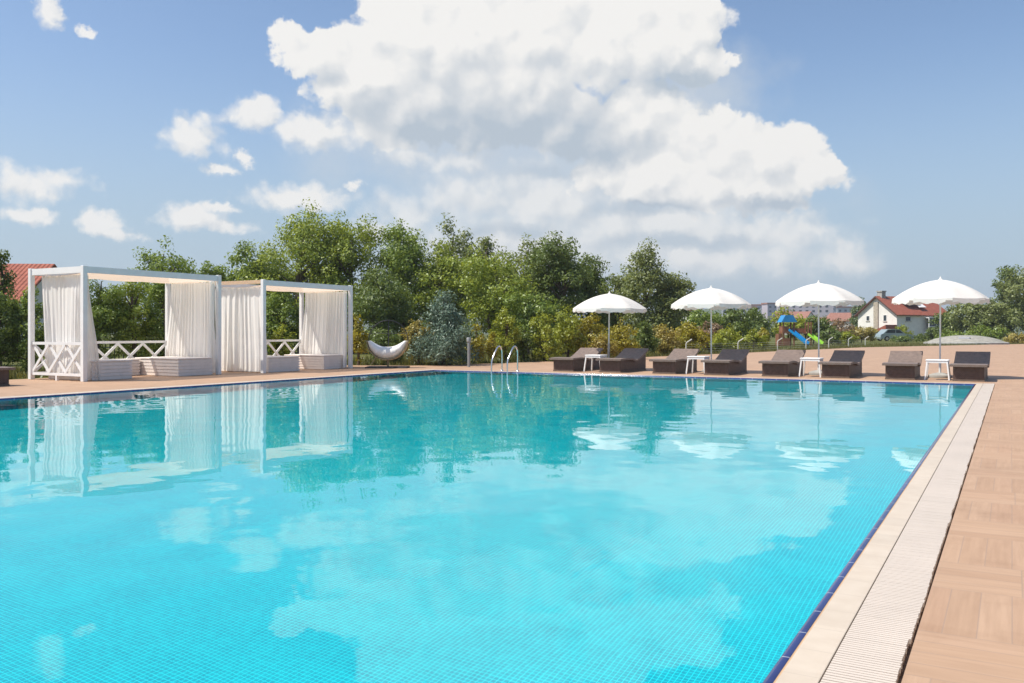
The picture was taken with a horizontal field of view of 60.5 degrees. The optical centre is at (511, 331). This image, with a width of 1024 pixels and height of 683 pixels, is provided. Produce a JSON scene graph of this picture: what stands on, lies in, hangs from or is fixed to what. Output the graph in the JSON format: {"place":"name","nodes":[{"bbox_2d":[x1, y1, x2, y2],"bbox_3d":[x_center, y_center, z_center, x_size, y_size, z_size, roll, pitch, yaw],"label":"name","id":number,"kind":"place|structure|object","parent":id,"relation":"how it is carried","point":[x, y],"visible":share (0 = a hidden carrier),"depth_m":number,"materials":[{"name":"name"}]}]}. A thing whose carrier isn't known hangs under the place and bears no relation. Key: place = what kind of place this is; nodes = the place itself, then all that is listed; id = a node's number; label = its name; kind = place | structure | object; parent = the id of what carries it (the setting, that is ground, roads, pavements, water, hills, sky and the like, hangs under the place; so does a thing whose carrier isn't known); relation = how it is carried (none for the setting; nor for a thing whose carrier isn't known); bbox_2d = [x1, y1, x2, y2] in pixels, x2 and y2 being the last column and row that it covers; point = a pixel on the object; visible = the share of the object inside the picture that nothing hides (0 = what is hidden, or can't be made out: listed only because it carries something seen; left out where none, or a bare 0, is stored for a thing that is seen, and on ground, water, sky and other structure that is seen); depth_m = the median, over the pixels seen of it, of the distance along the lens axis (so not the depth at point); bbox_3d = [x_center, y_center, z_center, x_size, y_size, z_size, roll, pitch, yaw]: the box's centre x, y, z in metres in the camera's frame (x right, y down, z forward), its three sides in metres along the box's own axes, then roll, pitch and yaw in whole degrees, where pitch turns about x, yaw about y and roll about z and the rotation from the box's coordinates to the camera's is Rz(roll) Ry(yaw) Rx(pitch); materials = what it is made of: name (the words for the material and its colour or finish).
{"place":"outdoors","nodes":[
{"label":"outdoors","id":0,"kind":"place"},
{"bbox_2d":[0,344,1023,682],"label":"pool deck","id":1,"kind":"structure","parent":0,"point":[970,628],"depth_m":5.38,"materials":[{"name":"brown wood"}]},
{"bbox_2d":[0,366,15,385],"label":"sun lounger","id":2,"kind":"object","parent":1,"relation":"on","point":[4,375],"visible":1,"depth_m":17.89,"materials":[{"name":"beige wicker"}]},
{"bbox_2d":[48,359,132,380],"bbox_3d":[-9.874,0.875,20.556,1.624,0.450,1.064,0,0,30],"label":"slatted bench","id":3,"kind":"object","parent":1,"relation":"on","point":[114,369],"visible":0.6,"depth_m":20.18,"materials":[{"name":"white wood"}]},
{"bbox_2d":[28,265,220,381],"bbox_3d":[-9.385,-0.185,21.567,2.050,2.570,3.900,0,0,30],"label":"cabana","id":4,"kind":"object","parent":1,"relation":"on","point":[71,342],"visible":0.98,"depth_m":20.36,"materials":[{"name":"white paint"}]},
{"bbox_2d":[135,356,212,376],"bbox_3d":[-8.655,0.875,22.474,1.644,0.450,1.084,0,0,30],"label":"slatted bench","id":5,"kind":"object","parent":1,"relation":"on","point":[174,366],"visible":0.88,"depth_m":22.03,"materials":[{"name":"white wood"}]},
{"bbox_2d":[231,356,299,372],"bbox_3d":[-6.981,0.890,24.628,1.624,0.420,1.224,0,0,30],"label":"slatted bench","id":6,"kind":"object","parent":1,"relation":"on","point":[282,363],"visible":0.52,"depth_m":24.23,"materials":[{"name":"white wood"}]},
{"bbox_2d":[215,279,352,372],"bbox_3d":[-6.604,-0.150,25.421,2.070,2.500,3.650,0,0,30],"label":"cabana","id":7,"kind":"object","parent":1,"relation":"on","point":[322,326],"visible":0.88,"depth_m":24.46,"materials":[{"name":"fabric"}]},
{"bbox_2d":[284,354,342,369],"bbox_3d":[-5.952,0.890,26.384,1.574,0.420,0.894,0,0,30],"label":"slatted bench","id":8,"kind":"object","parent":1,"relation":"on","point":[321,361],"visible":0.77,"depth_m":25.93,"materials":[{"name":"white wood"}]},
{"bbox_2d":[365,320,409,367],"bbox_3d":[-3.811,0.363,26.900,1.280,1.473,0.760,0,0,0],"label":"crescent chair","id":9,"kind":"object","parent":1,"relation":"on","point":[388,353],"visible":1,"depth_m":26.70,"materials":[{"name":"metal"}]},
{"bbox_2d":[549,348,602,371],"bbox_3d":[1.871,0.785,25.237,0.740,0.630,1.971,0,0,31],"label":"sun lounger","id":10,"kind":"object","parent":1,"relation":"on","point":[574,362],"visible":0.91,"depth_m":24.68,"materials":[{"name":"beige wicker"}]},
{"bbox_2d":[573,291,646,357],"bbox_3d":[2.811,-0.041,25.381,2.027,2.288,2.026,0,0,41],"label":"parasol","id":11,"kind":"object","parent":1,"relation":"on","point":[609,302],"visible":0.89,"depth_m":24.79,"materials":[{"name":"white fabric"}]},
{"bbox_2d":[596,348,648,372],"bbox_3d":[3.100,0.785,24.552,0.740,0.630,1.971,0,0,31],"label":"sun lounger","id":12,"kind":"object","parent":1,"relation":"on","point":[629,360],"visible":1,"depth_m":24.24,"materials":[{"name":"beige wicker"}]},
{"bbox_2d":[649,349,699,373],"bbox_3d":[4.420,0.785,23.796,0.740,0.630,1.971,0,0,30],"label":"sun lounger","id":13,"kind":"object","parent":1,"relation":"on","point":[674,361],"visible":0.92,"depth_m":23.25,"materials":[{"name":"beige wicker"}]},
{"bbox_2d":[671,285,751,372],"bbox_3d":[5.421,-0.087,23.891,2.026,2.375,2.026,0,0,-21],"label":"parasol","id":14,"kind":"object","parent":1,"relation":"on","point":[711,298],"visible":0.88,"depth_m":23.29,"materials":[{"name":"white fabric"}]},
{"bbox_2d":[701,349,749,375],"bbox_3d":[5.625,0.785,23.088,0.740,0.630,1.971,0,0,30],"label":"sun lounger","id":15,"kind":"object","parent":1,"relation":"on","point":[728,362],"visible":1,"depth_m":22.76,"materials":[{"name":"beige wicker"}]},
{"bbox_2d":[758,350,805,376],"bbox_3d":[6.901,0.785,22.361,0.740,0.630,1.971,0,0,30],"label":"sun lounger","id":16,"kind":"object","parent":1,"relation":"on","point":[783,363],"visible":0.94,"depth_m":21.82,"materials":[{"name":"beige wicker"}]},
{"bbox_2d":[775,280,863,374],"bbox_3d":[7.852,-0.113,22.476,2.027,2.436,2.027,0,0,7],"label":"parasol","id":17,"kind":"object","parent":1,"relation":"on","point":[818,293],"visible":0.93,"depth_m":21.91,"materials":[{"name":"white fabric"}]},
{"bbox_2d":[818,350,864,378],"bbox_3d":[8.147,0.785,21.653,0.740,0.630,1.971,0,0,31],"label":"sun lounger","id":18,"kind":"object","parent":1,"relation":"on","point":[843,364],"visible":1,"depth_m":21.21,"materials":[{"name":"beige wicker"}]},
{"bbox_2d":[882,351,922,379],"bbox_3d":[9.352,0.785,20.983,0.740,0.630,1.971,0,0,29],"label":"sun lounger","id":19,"kind":"object","parent":1,"relation":"on","point":[902,365],"visible":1,"depth_m":20.36,"materials":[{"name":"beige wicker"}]},
{"bbox_2d":[924,359,950,380],"bbox_3d":[9.818,0.869,20.244,0.530,0.469,0.545,0,0,30],"label":"side table","id":20,"kind":"object","parent":1,"relation":"on","point":[928,361],"visible":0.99,"depth_m":20.13,"materials":[{"name":"white plastic"}]},
{"bbox_2d":[892,276,989,377],"bbox_3d":[10.297,-0.117,21.101,2.026,2.440,2.027,0,0,-10],"label":"parasol","id":21,"kind":"object","parent":1,"relation":"on","point":[940,291],"visible":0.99,"depth_m":20.58,"materials":[{"name":"white fabric"}]},
{"bbox_2d":[898,389,993,682],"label":"gutter","id":22,"kind":"object","parent":1,"relation":"in","point":[905,664],"depth_m":3.57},
{"bbox_2d":[923,335,1009,344],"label":"domed cover","id":23,"kind":"object","parent":1,"relation":"on","point":[969,339],"visible":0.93,"depth_m":77.74,"materials":[{"name":"fabric"}]},
{"bbox_2d":[950,351,990,381],"bbox_3d":[10.591,0.785,20.264,0.740,0.630,1.971,0,0,31],"label":"sun lounger","id":24,"kind":"object","parent":1,"relation":"on","point":[970,366],"visible":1,"depth_m":19.65,"materials":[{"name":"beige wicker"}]},
{"bbox_2d":[0,0,1023,322],"label":"sky","id":25,"kind":"structure","parent":0,"point":[768,150],"materials":[{"name":"blue"}]},
{"bbox_2d":[2,334,1022,379],"bbox_3d":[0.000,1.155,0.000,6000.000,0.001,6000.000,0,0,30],"label":"ground","id":26,"kind":"structure","parent":0,"point":[798,342],"depth_m":81.05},
{"bbox_2d":[0,291,25,365],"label":"shrub","id":27,"kind":"object","parent":26,"relation":"on","point":[8,309],"visible":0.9,"depth_m":23.09,"materials":[{"name":"green plant"}]},
{"bbox_2d":[0,249,25,365],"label":"potted tree","id":28,"kind":"object","parent":26,"relation":"on","point":[4,284],"visible":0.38,"depth_m":30.04,"materials":[{"name":"green plant"}]},
{"bbox_2d":[0,286,44,373],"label":"shrub","id":29,"kind":"object","parent":26,"relation":"on","point":[23,343],"visible":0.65,"depth_m":23.23,"materials":[{"name":"green plant"}]},
{"bbox_2d":[0,264,56,338],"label":"house","id":30,"kind":"structure","parent":26,"relation":"on","point":[20,271],"depth_m":60.94,"materials":[{"name":"white paint"}]},
{"bbox_2d":[88,279,130,358],"bbox_3d":[-11.722,-0.337,25.029,1.604,3.011,1.533,0,0,-12],"label":"shrub","id":31,"kind":"object","parent":26,"relation":"on","point":[104,314],"visible":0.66,"depth_m":24.82,"materials":[{"name":"green plant"}]},
{"bbox_2d":[107,281,158,358],"bbox_3d":[-11.010,-0.289,25.424,1.531,2.908,1.522,0,0,8],"label":"shrub","id":32,"kind":"object","parent":26,"relation":"on","point":[133,313],"visible":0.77,"depth_m":25.26,"materials":[{"name":"green plant"}]},
{"bbox_2d":[139,268,164,356],"bbox_3d":[-10.387,-0.363,25.981,1.468,3.069,1.335,0,0,-37],"label":"shrub","id":33,"kind":"object","parent":26,"relation":"on","point":[157,290],"visible":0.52,"depth_m":25.74,"materials":[{"name":"green plant"}]},
{"bbox_2d":[115,235,198,307],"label":"broadleaf tree","id":34,"kind":"object","parent":26,"relation":"on","point":[180,264],"visible":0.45,"depth_m":43.22,"materials":[{"name":"green plant"}]},
{"bbox_2d":[187,260,230,321],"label":"broadleaf tree","id":35,"kind":"object","parent":26,"relation":"on","point":[204,270],"visible":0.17,"depth_m":45.85,"materials":[{"name":"green plant"}]},
{"bbox_2d":[217,239,295,301],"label":"broadleaf tree","id":36,"kind":"object","parent":26,"relation":"on","point":[237,258],"visible":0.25,"depth_m":48.24,"materials":[{"name":"green plant"}]},
{"bbox_2d":[267,323,296,355],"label":"shrub","id":37,"kind":"object","parent":26,"relation":"on","point":[284,350],"visible":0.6,"depth_m":29.10,"materials":[{"name":"green plant"}]},
{"bbox_2d":[266,291,298,355],"bbox_3d":[-7.994,-0.295,30.516,1.730,2.926,1.822,0,0,-26],"label":"shrub","id":38,"kind":"object","parent":26,"relation":"on","point":[274,316],"visible":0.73,"depth_m":30.27,"materials":[{"name":"green plant"}]},
{"bbox_2d":[231,197,370,352],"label":"broadleaf tree","id":39,"kind":"object","parent":26,"relation":"on","point":[304,242],"visible":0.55,"depth_m":46.71,"materials":[{"name":"green plant"}]},
{"bbox_2d":[304,213,405,352],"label":"broadleaf tree","id":40,"kind":"object","parent":26,"relation":"on","point":[367,245],"visible":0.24,"depth_m":47.12,"materials":[{"name":"green plant"}]},
{"bbox_2d":[347,314,369,364],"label":"golden shrub","id":41,"kind":"object","parent":26,"relation":"on","point":[359,342],"visible":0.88,"depth_m":28.92,"materials":[{"name":"yellow plant"}]},
{"bbox_2d":[347,263,421,341],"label":"broadleaf tree","id":42,"kind":"object","parent":26,"relation":"on","point":[370,305],"visible":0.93,"depth_m":42.03,"materials":[{"name":"green plant"}]},
{"bbox_2d":[366,327,405,362],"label":"shrub","id":43,"kind":"object","parent":26,"relation":"on","point":[382,339],"visible":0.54,"depth_m":30.34,"materials":[{"name":"green plant"}]},
{"bbox_2d":[363,217,441,342],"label":"broadleaf tree","id":44,"kind":"object","parent":26,"relation":"on","point":[402,262],"visible":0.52,"depth_m":47.23,"materials":[{"name":"green plant"}]},
{"bbox_2d":[397,319,433,363],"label":"shrub","id":45,"kind":"object","parent":26,"relation":"on","point":[416,330],"visible":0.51,"depth_m":29.40,"materials":[{"name":"green plant"}]},
{"bbox_2d":[404,289,482,364],"bbox_3d":[-2.369,-0.157,29.229,2.679,2.641,2.487,0,0,11],"label":"conifer tree","id":46,"kind":"object","parent":26,"relation":"on","point":[443,345],"visible":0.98,"depth_m":28.87,"materials":[{"name":"green plant"}]},
{"bbox_2d":[408,235,480,337],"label":"broadleaf tree","id":47,"kind":"object","parent":26,"relation":"on","point":[444,279],"visible":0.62,"depth_m":46.76,"materials":[{"name":"green plant"}]},
{"bbox_2d":[420,213,499,327],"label":"broadleaf tree","id":48,"kind":"object","parent":26,"relation":"on","point":[463,252],"visible":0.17,"depth_m":55.69,"materials":[{"name":"green plant"}]},
{"bbox_2d":[465,324,485,363],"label":"golden shrub","id":49,"kind":"object","parent":26,"relation":"on","point":[476,343],"visible":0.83,"depth_m":30.51,"materials":[{"name":"yellow plant"}]},
{"bbox_2d":[464,234,511,336],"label":"broadleaf tree","id":50,"kind":"object","parent":26,"relation":"on","point":[486,242],"visible":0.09,"depth_m":58.31,"materials":[{"name":"green plant"}]},
{"bbox_2d":[483,332,499,359],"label":"golden shrub","id":51,"kind":"object","parent":26,"relation":"on","point":[490,349],"visible":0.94,"depth_m":30.91,"materials":[{"name":"yellow plant"}]},
{"bbox_2d":[453,241,538,346],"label":"broadleaf tree","id":52,"kind":"object","parent":26,"relation":"on","point":[482,268],"visible":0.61,"depth_m":44.69,"materials":[{"name":"green plant"}]},
{"bbox_2d":[487,306,521,361],"bbox_3d":[-0.289,0.113,31.991,1.218,2.109,1.348,0,0,42],"label":"shrub","id":53,"kind":"object","parent":26,"relation":"on","point":[508,338],"visible":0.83,"depth_m":31.90,"materials":[{"name":"green plant"}]},
{"bbox_2d":[0,341,1023,378],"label":"lawn grass","id":54,"kind":"structure","parent":26,"relation":"on","point":[13,374],"depth_m":38.59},
{"bbox_2d":[495,232,552,340],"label":"broadleaf tree","id":55,"kind":"object","parent":26,"relation":"on","point":[517,257],"visible":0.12,"depth_m":50.13,"materials":[{"name":"green plant"}]},
{"bbox_2d":[508,326,539,361],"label":"shrub","id":56,"kind":"object","parent":26,"relation":"on","point":[524,344],"visible":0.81,"depth_m":32.77,"materials":[{"name":"green plant"}]},
{"bbox_2d":[498,287,563,353],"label":"broadleaf tree","id":57,"kind":"object","parent":26,"relation":"on","point":[531,309],"visible":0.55,"depth_m":42.90,"materials":[{"name":"green plant"}]},
{"bbox_2d":[529,310,562,360],"bbox_3d":[1.215,0.176,33.062,1.384,1.978,1.530,0,0,-31],"label":"shrub","id":58,"kind":"object","parent":26,"relation":"on","point":[546,343],"visible":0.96,"depth_m":32.88,"materials":[{"name":"green plant"}]},
{"bbox_2d":[519,230,597,348],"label":"broadleaf tree","id":59,"kind":"object","parent":26,"relation":"on","point":[556,261],"visible":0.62,"depth_m":47.67,"materials":[{"name":"green plant"}]},
{"bbox_2d":[551,304,587,356],"bbox_3d":[2.131,0.034,34.509,1.775,2.271,1.681,0,0,9],"label":"shrub","id":60,"kind":"object","parent":26,"relation":"on","point":[568,332],"visible":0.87,"depth_m":34.16,"materials":[{"name":"green plant"}]},
{"bbox_2d":[561,252,616,345],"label":"broadleaf tree","id":61,"kind":"object","parent":26,"relation":"on","point":[600,284],"visible":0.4,"depth_m":50.00,"materials":[{"name":"green plant"}]},
{"bbox_2d":[569,312,610,353],"bbox_3d":[3.127,0.154,34.472,1.650,2.022,1.757,0,0,36],"label":"golden shrub","id":62,"kind":"object","parent":26,"relation":"on","point":[589,321],"visible":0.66,"depth_m":34.28,"materials":[{"name":"yellow plant"}]},
{"bbox_2d":[588,333,621,357],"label":"shrub","id":63,"kind":"object","parent":26,"relation":"on","point":[600,341],"visible":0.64,"depth_m":33.64,"materials":[{"name":"yellow plant"}]},
{"bbox_2d":[600,262,631,339],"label":"broadleaf tree","id":64,"kind":"object","parent":26,"relation":"on","point":[618,277],"visible":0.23,"depth_m":60.43,"materials":[{"name":"green plant"}]},
{"bbox_2d":[606,317,641,353],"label":"golden shrub","id":65,"kind":"object","parent":26,"relation":"on","point":[623,341],"visible":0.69,"depth_m":35.23,"materials":[{"name":"yellow plant"}]},
{"bbox_2d":[634,321,660,352],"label":"shrub","id":66,"kind":"object","parent":26,"relation":"on","point":[649,340],"visible":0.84,"depth_m":40.80,"materials":[{"name":"green plant"}]},
{"bbox_2d":[613,238,687,348],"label":"broadleaf tree","id":67,"kind":"object","parent":26,"relation":"on","point":[636,280],"visible":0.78,"depth_m":55.11,"materials":[{"name":"green plant"}]},
{"bbox_2d":[652,323,682,353],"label":"shrub","id":68,"kind":"object","parent":26,"relation":"on","point":[669,341],"visible":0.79,"depth_m":41.71,"materials":[{"name":"yellow plant"}]},
{"bbox_2d":[651,272,696,335],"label":"broadleaf tree","id":69,"kind":"object","parent":26,"relation":"on","point":[685,286],"visible":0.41,"depth_m":56.35,"materials":[{"name":"green plant"}]},
{"bbox_2d":[671,319,714,351],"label":"golden shrub","id":70,"kind":"object","parent":26,"relation":"on","point":[699,336],"visible":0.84,"depth_m":44.57,"materials":[{"name":"yellow plant"}]},
{"bbox_2d":[681,309,723,346],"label":"broadleaf tree","id":71,"kind":"object","parent":26,"relation":"on","point":[696,317],"visible":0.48,"depth_m":65.38,"materials":[{"name":"green plant"}]},
{"bbox_2d":[695,321,723,350],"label":"shrub","id":72,"kind":"object","parent":26,"relation":"on","point":[715,328],"visible":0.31,"depth_m":49.86,"materials":[{"name":"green plant"}]},
{"bbox_2d":[708,323,743,351],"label":"shrub","id":73,"kind":"object","parent":26,"relation":"on","point":[720,337],"visible":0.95,"depth_m":48.65,"materials":[{"name":"green plant"}]},
{"bbox_2d":[712,308,765,341],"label":"broadleaf tree","id":74,"kind":"object","parent":26,"relation":"on","point":[737,321],"visible":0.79,"depth_m":69.58,"materials":[{"name":"green plant"}]},
{"bbox_2d":[737,328,768,348],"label":"shrub","id":75,"kind":"object","parent":26,"relation":"on","point":[757,341],"visible":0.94,"depth_m":56.02,"materials":[{"name":"green plant"}]},
{"bbox_2d":[743,306,774,337],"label":"broadleaf tree","id":76,"kind":"object","parent":26,"relation":"on","point":[765,324],"visible":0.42,"depth_m":75.28,"materials":[{"name":"green plant"}]},
{"bbox_2d":[685,336,868,350],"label":"wire fence","id":77,"kind":"object","parent":26,"relation":"on","point":[737,345],"visible":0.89,"depth_m":52.47,"materials":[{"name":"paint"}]},
{"bbox_2d":[768,306,813,340],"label":"broadleaf tree","id":78,"kind":"object","parent":26,"relation":"on","point":[800,323],"visible":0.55,"depth_m":81.78,"materials":[{"name":"green plant"}]},
{"bbox_2d":[775,315,823,345],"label":"playset","id":79,"kind":"object","parent":26,"relation":"on","point":[795,332],"visible":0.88,"depth_m":69.54,"materials":[{"name":"blue wood"}]},
{"bbox_2d":[802,315,836,343],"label":"broadleaf tree","id":80,"kind":"object","parent":26,"relation":"on","point":[824,324],"visible":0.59,"depth_m":83.51,"materials":[{"name":"green plant"}]},
{"bbox_2d":[816,328,843,344],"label":"shrub","id":81,"kind":"object","parent":26,"relation":"on","point":[836,335],"visible":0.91,"depth_m":77.51,"materials":[{"name":"green plant"}]},
{"bbox_2d":[817,318,856,343],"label":"shrub","id":82,"kind":"object","parent":26,"relation":"on","point":[839,325],"visible":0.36,"depth_m":83.98,"materials":[{"name":"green plant"}]},
{"bbox_2d":[828,313,851,331],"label":"house","id":83,"kind":"structure","parent":26,"relation":"on","point":[834,316],"depth_m":330.24,"materials":[{"name":"tile"}]},
{"bbox_2d":[848,296,866,329],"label":"broadleaf tree","id":84,"kind":"object","parent":26,"relation":"on","point":[855,310],"visible":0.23,"depth_m":174.63,"materials":[{"name":"green plant"}]},
{"bbox_2d":[850,326,877,342],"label":"shrub","id":85,"kind":"object","parent":26,"relation":"on","point":[865,333],"visible":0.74,"depth_m":95.25,"materials":[{"name":"yellow plant"}]},
{"bbox_2d":[874,329,912,340],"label":"parked car","id":86,"kind":"object","parent":26,"relation":"on","point":[884,334],"visible":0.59,"depth_m":107.22,"materials":[{"name":"paint"}]},
{"bbox_2d":[854,291,946,338],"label":"house","id":87,"kind":"structure","parent":26,"relation":"on","point":[879,311],"depth_m":149.15,"materials":[{"name":"white paint"}]},
{"bbox_2d":[928,312,958,335],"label":"broadleaf tree","id":88,"kind":"object","parent":26,"relation":"on","point":[944,324],"visible":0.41,"depth_m":104.10,"materials":[{"name":"green plant"}]},
{"bbox_2d":[944,303,995,334],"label":"broadleaf tree","id":89,"kind":"object","parent":26,"relation":"on","point":[958,318],"visible":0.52,"depth_m":97.15,"materials":[{"name":"green plant"}]},
{"bbox_2d":[961,323,1008,338],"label":"shrub","id":90,"kind":"object","parent":26,"relation":"on","point":[986,332],"visible":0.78,"depth_m":91.08,"materials":[{"name":"green plant"}]},
{"bbox_2d":[963,299,1015,338],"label":"broadleaf tree","id":91,"kind":"object","parent":26,"relation":"on","point":[998,309],"visible":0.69,"depth_m":95.00,"materials":[{"name":"green plant"}]},
{"bbox_2d":[989,264,1023,341],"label":"broadleaf tree","id":92,"kind":"object","parent":26,"relation":"on","point":[1005,274],"visible":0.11,"depth_m":103.83,"materials":[{"name":"green plant"}]},
{"bbox_2d":[997,266,1023,333],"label":"broadleaf tree","id":93,"kind":"object","parent":26,"relation":"on","point":[1011,292],"visible":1,"depth_m":91.26,"materials":[{"name":"green plant"}]},
{"bbox_2d":[1003,332,1023,343],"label":"shrub","id":94,"kind":"object","parent":26,"relation":"on","point":[1013,337],"visible":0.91,"depth_m":83.94,"materials":[{"name":"yellow plant"}]},
{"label":"pool basin","id":95,"kind":"structure","parent":26,"relation":"in","visible":0},
{"bbox_2d":[0,371,973,682],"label":"water","id":96,"kind":"structure","parent":95,"relation":"in","point":[462,527],"depth_m":5.17,"materials":[{"name":"liquid"}]},
{"bbox_2d":[0,370,975,682],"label":"pool edge tiles","id":97,"kind":"object","parent":95,"relation":"attached to","point":[790,650],"visible":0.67,"depth_m":5.63,"materials":[{"name":"tile"}]},
{"bbox_2d":[0,370,982,682],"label":"pool coping","id":98,"kind":"object","parent":95,"relation":"on","point":[812,658],"visible":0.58,"depth_m":3.94,"materials":[{"name":"beige tile"}]},
{"bbox_2d":[0,369,994,682],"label":"drain grating","id":99,"kind":"object","parent":98,"relation":"on","point":[876,643],"visible":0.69,"depth_m":3.92,"materials":[{"name":"white plastic"}]},
{"bbox_2d":[773,385,975,682],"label":"pool edge joint","id":100,"kind":"object","parent":98,"relation":"attached to","point":[784,667],"visible":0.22,"depth_m":3.88,"materials":[{"name":"tile"}]},
{"bbox_2d":[101,309,1023,333],"bbox_3d":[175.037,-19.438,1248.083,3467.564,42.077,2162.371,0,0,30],"label":"hill","id":101,"kind":"structure","parent":0,"point":[706,310],"depth_m":689.10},
{"bbox_2d":[761,303,776,321],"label":"apartment block","id":102,"kind":"structure","parent":101,"relation":"on","point":[768,309],"depth_m":599.22,"materials":[{"name":"concrete"}]},
{"bbox_2d":[777,305,832,316],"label":"apartment block","id":103,"kind":"structure","parent":101,"relation":"on","point":[827,310],"depth_m":558.77,"materials":[{"name":"concrete"}]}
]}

